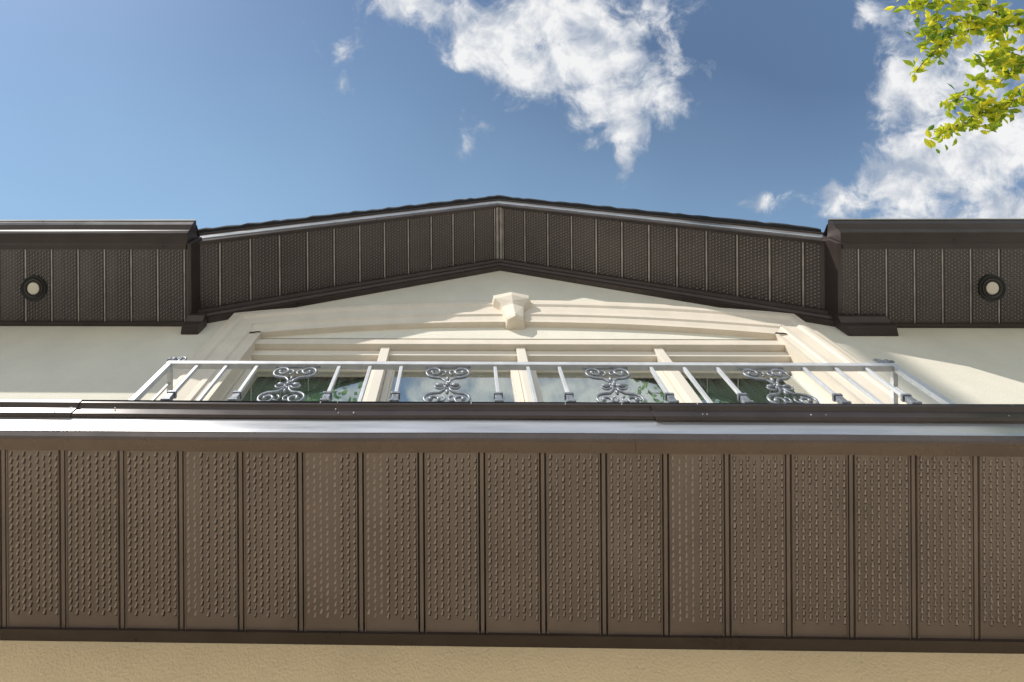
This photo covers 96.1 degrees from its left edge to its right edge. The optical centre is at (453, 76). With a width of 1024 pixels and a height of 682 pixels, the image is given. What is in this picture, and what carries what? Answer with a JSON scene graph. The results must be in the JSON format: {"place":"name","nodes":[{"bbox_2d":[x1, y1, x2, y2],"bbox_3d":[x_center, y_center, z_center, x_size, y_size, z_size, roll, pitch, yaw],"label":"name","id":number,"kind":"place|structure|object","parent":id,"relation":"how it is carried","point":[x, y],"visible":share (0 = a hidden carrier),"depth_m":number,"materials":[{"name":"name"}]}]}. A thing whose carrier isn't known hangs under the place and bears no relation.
{"place":"outdoors","nodes":[
{"label":"outdoors","id":0,"kind":"place"},
{"bbox_2d":[0,0,1023,231],"label":"sky","id":1,"kind":"structure","parent":0,"point":[212,113],"materials":[{"name":"blue"}]},
{"label":"ground","id":2,"kind":"structure","parent":0,"visible":0},
{"bbox_2d":[0,628,1023,681],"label":"wall","id":3,"kind":"structure","parent":2,"relation":"on","point":[51,661],"depth_m":1.80,"materials":[{"name":"beige paint"}]},
{"bbox_2d":[0,271,1023,403],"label":"wall","id":4,"kind":"structure","parent":3,"relation":"on","point":[970,365],"depth_m":3.95,"materials":[{"name":"beige paint"}]},
{"bbox_2d":[0,321,185,325],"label":"eave channel","id":5,"kind":"object","parent":4,"relation":"attached to","point":[88,323],"depth_m":4.29,"materials":[{"name":"brown metal"}]},
{"bbox_2d":[0,249,187,321],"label":"eave soffit","id":6,"kind":"structure","parent":4,"relation":"attached to","point":[129,285],"depth_m":4.30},
{"bbox_2d":[21,275,46,300],"bbox_3d":[-3.950,1.991,4.302,0.240,0.021,0.240,0,-90,1],"label":"recessed light","id":7,"kind":"object","parent":6,"relation":"attached to","point":[33,287],"visible":1,"depth_m":4.30,"materials":[{"name":"brown metal"}]},
{"bbox_2d":[0,221,196,248],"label":"rain gutter","id":8,"kind":"object","parent":6,"relation":"attached to","point":[98,234],"visible":0.88,"depth_m":4.32,"materials":[{"name":"brown metal"}]},
{"bbox_2d":[0,220,195,220],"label":"gutter bead","id":9,"kind":"object","parent":8,"relation":"on","point":[97,220],"visible":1,"depth_m":4.45,"materials":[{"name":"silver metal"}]},
{"bbox_2d":[181,313,206,333],"bbox_3d":[-2.389,2.274,4.214,0.160,0.149,0.117,0,-90,1],"label":"frieze return","id":10,"kind":"object","parent":4,"relation":"attached to","point":[195,323],"visible":1,"depth_m":4.20,"materials":[{"name":"brown metal"}]},
{"bbox_2d":[198,259,834,326],"bbox_3d":[0.547,2.268,4.916,6.030,1.392,0.093,0,-90,1],"label":"rake frieze","id":11,"kind":"object","parent":4,"relation":"attached to","point":[696,296],"visible":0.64,"depth_m":4.83,"materials":[{"name":"brown wood"}]},
{"bbox_2d":[83,400,1023,404],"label":"roof membrane","id":12,"kind":"object","parent":4,"relation":"attached to","point":[464,402],"visible":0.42,"depth_m":2.03,"materials":[{"name":"brown metal"}]},
{"bbox_2d":[151,300,906,403],"bbox_3d":[0.543,2.330,3.340,5.350,2.595,0.192,0,-90,1],"label":"arched window trim","id":13,"kind":"structure","parent":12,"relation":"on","point":[236,336],"depth_m":4.21,"materials":[{"name":"white paint"}]},
{"bbox_2d":[219,347,790,402],"bbox_3d":[0.542,2.406,2.984,4.680,1.884,0.170,0,-90,1],"label":"window frame","id":14,"kind":"object","parent":13,"relation":"attached to","point":[682,387],"visible":0.23,"depth_m":3.86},
{"bbox_2d":[255,338,784,351],"bbox_3d":[0.561,2.384,4.184,4.680,0.515,0.175,0,-90,1],"label":"window head panel","id":15,"kind":"object","parent":14,"relation":"attached to","point":[687,345],"visible":0.17,"depth_m":3.94,"materials":[{"name":"beige paint"}]},
{"bbox_2d":[223,369,837,403],"bbox_3d":[0.542,2.427,2.948,4.536,1.812,0.050,0,-90,1],"label":"window sash","id":16,"kind":"object","parent":14,"relation":"in","point":[520,396],"depth_m":3.56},
{"bbox_2d":[239,371,366,400],"bbox_3d":[-1.182,2.453,2.969,0.998,1.700,0.001,0,-90,1],"label":"window pane","id":17,"kind":"object","parent":16,"relation":"in","point":[347,386],"depth_m":3.63,"materials":[{"name":"clear glass"}]},
{"bbox_2d":[389,372,514,401],"bbox_3d":[-0.018,2.445,2.951,0.990,1.700,0.001,0,-90,1],"label":"window pane","id":18,"kind":"object","parent":16,"relation":"in","point":[475,386],"visible":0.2,"depth_m":3.61,"materials":[{"name":"clear glass"}]},
{"bbox_2d":[257,369,828,403],"bbox_3d":[0.542,2.432,2.941,4.434,1.698,0.030,0,-90,1],"label":"window bead","id":19,"kind":"object","parent":16,"relation":"attached to","point":[810,389],"depth_m":3.76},
{"bbox_2d":[536,372,667,402],"bbox_3d":[1.147,2.438,2.933,1.000,1.700,0.001,0,-90,1],"label":"window pane","id":20,"kind":"object","parent":16,"relation":"in","point":[582,387],"depth_m":3.59,"materials":[{"name":"clear glass"}]},
{"bbox_2d":[681,373,823,403],"bbox_3d":[2.291,2.430,2.915,0.948,1.700,0.001,0,-90,1],"label":"window pane","id":21,"kind":"object","parent":16,"relation":"in","point":[716,388],"visible":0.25,"depth_m":3.58,"materials":[{"name":"clear glass"}]},
{"bbox_2d":[492,292,530,328],"bbox_3d":[0.573,2.224,4.387,0.428,0.390,0.184,0,-90,1],"label":"keystone","id":22,"kind":"object","parent":13,"relation":"attached to","point":[512,307],"visible":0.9,"depth_m":4.39,"materials":[{"name":"beige stone"}]},
{"bbox_2d":[129,356,955,403],"bbox_3d":[0.495,2.124,2.609,4.988,1.133,0.385,0,-90,1],"label":"balcony railing","id":23,"kind":"object","parent":12,"relation":"on","point":[871,369],"visible":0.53,"depth_m":3.02,"materials":[{"name":"silver metal"}]},
{"bbox_2d":[841,249,1023,322],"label":"eave soffit","id":24,"kind":"structure","parent":4,"relation":"attached to","point":[917,285],"depth_m":4.18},
{"bbox_2d":[187,236,841,319],"bbox_3d":[0.535,1.919,4.320,6.040,0.185,0.755,0,-90,1],"label":"eave end board","id":25,"kind":"object","parent":24,"relation":"attached to","point":[833,277],"visible":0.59,"depth_m":4.28,"materials":[{"name":"brown metal"}]},
{"bbox_2d":[200,209,495,308],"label":"rake soffit","id":26,"kind":"structure","parent":25,"relation":"on","point":[237,271],"depth_m":4.90,"materials":[{"name":"brown metal"}]},
{"bbox_2d":[502,209,824,309],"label":"rake soffit","id":27,"kind":"structure","parent":25,"relation":"on","point":[781,271],"depth_m":4.84,"materials":[{"name":"brown metal"}]},
{"bbox_2d":[496,208,501,258],"bbox_3d":[0.560,1.931,5.590,0.070,0.025,0.670,0,-90,1],"label":"ridge soffit strip","id":28,"kind":"object","parent":27,"relation":"attached to","point":[498,226],"visible":0.95,"depth_m":5.58,"materials":[{"name":"metal"}]},
{"bbox_2d":[835,314,898,335],"bbox_3d":[3.720,2.235,4.118,0.440,0.149,0.117,0,-90,1],"label":"frieze return","id":29,"kind":"object","parent":24,"relation":"attached to","point":[864,324],"visible":1,"depth_m":4.09,"materials":[{"name":"brown metal"}]},
{"bbox_2d":[827,219,1023,248],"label":"rain gutter","id":30,"kind":"object","parent":24,"relation":"attached to","point":[930,234],"visible":0.89,"depth_m":4.20,"materials":[{"name":"brown metal"}]},
{"bbox_2d":[828,218,1023,219],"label":"gutter bead","id":31,"kind":"object","parent":30,"relation":"on","point":[931,218],"visible":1,"depth_m":4.33,"materials":[{"name":"brown metal"}]},
{"bbox_2d":[978,274,1005,300],"bbox_3d":[4.909,1.923,4.163,0.240,0.021,0.240,0,-90,1],"label":"recessed light","id":32,"kind":"object","parent":24,"relation":"attached to","point":[991,287],"visible":1,"depth_m":4.16,"materials":[{"name":"brown metal"}]},
{"bbox_2d":[892,323,1023,327],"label":"eave channel","id":33,"kind":"object","parent":4,"relation":"attached to","point":[959,325],"depth_m":4.17,"materials":[{"name":"brown metal"}]},
{"bbox_2d":[0,626,1023,653],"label":"soffit wall channel","id":34,"kind":"object","parent":3,"relation":"attached to","point":[700,642],"visible":1,"depth_m":1.86,"materials":[{"name":"brown metal"}]},
{"bbox_2d":[0,450,1023,639],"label":"soffit","id":35,"kind":"structure","parent":34,"relation":"attached to","point":[888,546],"depth_m":1.87,"materials":[{"name":"brown metal"}]},
{"bbox_2d":[0,430,1023,456],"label":"fascia","id":36,"kind":"structure","parent":35,"relation":"attached to","point":[616,443],"depth_m":1.87,"materials":[{"name":"brown metal"}]},
{"bbox_2d":[71,401,654,420],"bbox_3d":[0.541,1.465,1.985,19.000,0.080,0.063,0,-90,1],"label":"drip flashing","id":37,"kind":"object","parent":36,"relation":"on","point":[393,411],"visible":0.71,"depth_m":1.99,"materials":[{"name":"brown metal"}]},
{"bbox_2d":[0,399,82,417],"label":"flashing lap","id":38,"kind":"object","parent":37,"relation":"on","point":[27,408],"visible":0.7,"depth_m":2.01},
{"bbox_2d":[650,403,1023,423],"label":"flashing lap","id":39,"kind":"object","parent":37,"relation":"on","point":[861,413],"visible":0.79,"depth_m":1.95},
{"bbox_2d":[0,417,1023,435],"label":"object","id":40,"kind":"object","parent":36,"relation":"attached to","point":[364,426],"visible":1,"depth_m":1.91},
{"bbox_2d":[634,434,1023,455],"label":"fascia lap","id":41,"kind":"object","parent":36,"relation":"attached to","point":[827,444],"visible":1,"depth_m":1.84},
{"bbox_2d":[883,0,1023,153],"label":"maple tree","id":42,"kind":"object","parent":2,"relation":"on","point":[1002,58],"visible":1,"depth_m":3.92,"materials":[{"name":"green plant"}]},
{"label":"side walls","id":43,"kind":"object","parent":2,"relation":"on","visible":0},
{"bbox_2d":[823,224,841,248],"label":"roof","id":44,"kind":"structure","parent":43,"relation":"on","point":[825,232],"depth_m":4.40,"materials":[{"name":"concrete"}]},
{"bbox_3d":[0.586,6.946,5.452,6.050,2.080,9.100,0,-90,1],"label":"main roof","id":45,"kind":"object","parent":43,"relation":"on","visible":0},
{"bbox_2d":[198,195,820,258],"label":"gable roof","id":46,"kind":"structure","parent":45,"relation":"attached to","point":[701,217],"depth_m":5.06,"materials":[{"name":"metal"}]},
{"bbox_2d":[199,199,823,234],"bbox_3d":[0.546,1.569,5.143,6.210,1.299,0.055,0,-90,1],"label":"rake drip edge","id":47,"kind":"object","parent":46,"relation":"attached to","point":[471,202],"visible":0.37,"depth_m":5.03,"materials":[{"name":"black metal"}]},
{"bbox_2d":[199,204,824,244],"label":"rake fascia","id":48,"kind":"structure","parent":46,"relation":"attached to","point":[511,207],"depth_m":4.88,"materials":[{"name":"brown metal"}]},
{"bbox_2d":[197,200,826,238],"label":"rake coil trim","id":49,"kind":"structure","parent":48,"relation":"attached to","point":[283,227],"depth_m":4.95,"materials":[{"name":"brown metal"}]}
]}

